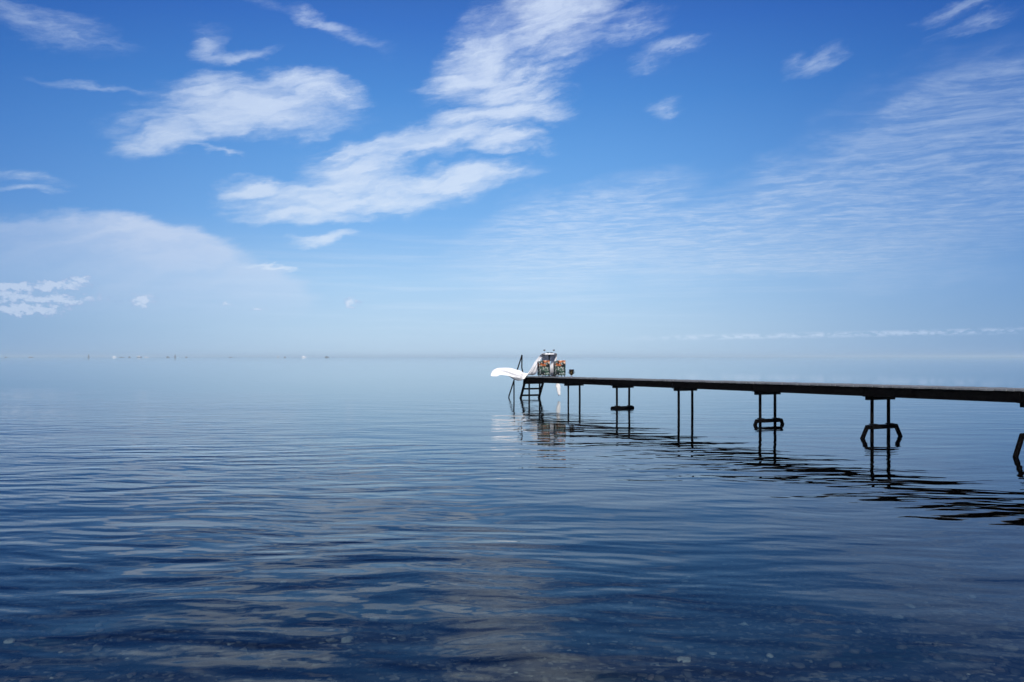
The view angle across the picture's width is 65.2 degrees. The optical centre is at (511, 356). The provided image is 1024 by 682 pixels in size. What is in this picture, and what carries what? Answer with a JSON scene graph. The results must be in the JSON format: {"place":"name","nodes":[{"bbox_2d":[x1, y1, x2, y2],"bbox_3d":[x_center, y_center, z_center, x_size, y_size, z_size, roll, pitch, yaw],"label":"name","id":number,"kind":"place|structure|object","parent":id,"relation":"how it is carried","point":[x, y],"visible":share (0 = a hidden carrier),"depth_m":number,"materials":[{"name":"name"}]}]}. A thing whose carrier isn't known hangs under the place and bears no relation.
{"place":"outdoors","nodes":[
{"label":"outdoors","id":0,"kind":"place"},
{"bbox_2d":[0,405,1023,681],"bbox_3d":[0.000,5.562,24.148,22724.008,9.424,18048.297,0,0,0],"label":"sea bed","id":1,"kind":"object","parent":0,"point":[492,499],"visible":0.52,"depth_m":9.99,"materials":[{"name":"blue liquid"}]},
{"bbox_2d":[0,528,1023,681],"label":"pebbles","id":2,"kind":"object","parent":1,"relation":"on","point":[252,645],"visible":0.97,"depth_m":6.84,"materials":[{"name":"stone"}]},
{"bbox_2d":[508,355,1023,526],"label":"jetty","id":3,"kind":"object","parent":1,"relation":"on","point":[873,392],"visible":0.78,"depth_m":19.31,"materials":[{"name":"brown wood"}]},
{"bbox_2d":[537,360,549,376],"bbox_3d":[1.294,0.469,32.437,0.394,0.656,0.402,0,-1,-29],"label":"tub chair","id":4,"kind":"object","parent":3,"relation":"on","point":[543,367],"visible":1,"depth_m":32.29,"materials":[{"name":"multicoloured fabric"}]},
{"bbox_2d":[553,360,565,376],"bbox_3d":[1.924,0.464,32.209,0.394,0.656,0.402,0,-1,-20],"label":"tub chair","id":5,"kind":"object","parent":3,"relation":"on","point":[559,367],"visible":1,"depth_m":32.04,"materials":[{"name":"multicoloured fabric"}]},
{"bbox_2d":[568,369,574,376],"bbox_3d":[2.299,0.626,30.908,0.219,0.300,0.219,0,0,-45],"label":"champagne cooler","id":6,"kind":"object","parent":3,"relation":"on","point":[571,372],"visible":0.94,"depth_m":30.83,"materials":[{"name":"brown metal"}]},
{"bbox_2d":[0,357,1023,551],"bbox_3d":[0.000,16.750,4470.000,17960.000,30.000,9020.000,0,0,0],"label":"sea water","id":7,"kind":"structure","parent":0,"point":[441,395],"depth_m":26.17,"materials":[{"name":"blue liquid"}]},
{"bbox_2d":[0,0,1023,356],"label":"sky","id":8,"kind":"structure","parent":0,"point":[180,178],"materials":[{"name":"blue"}]},
{"bbox_3d":[1.545,0.332,33.219,0.550,0.950,0.550,0,0,0],"label":"bar table","id":9,"kind":"object","parent":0,"visible":0},
{"bbox_2d":[491,353,559,395],"bbox_3d":[0.561,0.738,33.530,2.908,1.811,1.023,0,0,6],"label":"tablecloth","id":10,"kind":"object","parent":9,"relation":"on","point":[515,374],"visible":0.91,"depth_m":33.34,"materials":[{"name":"white fabric"}]}
]}

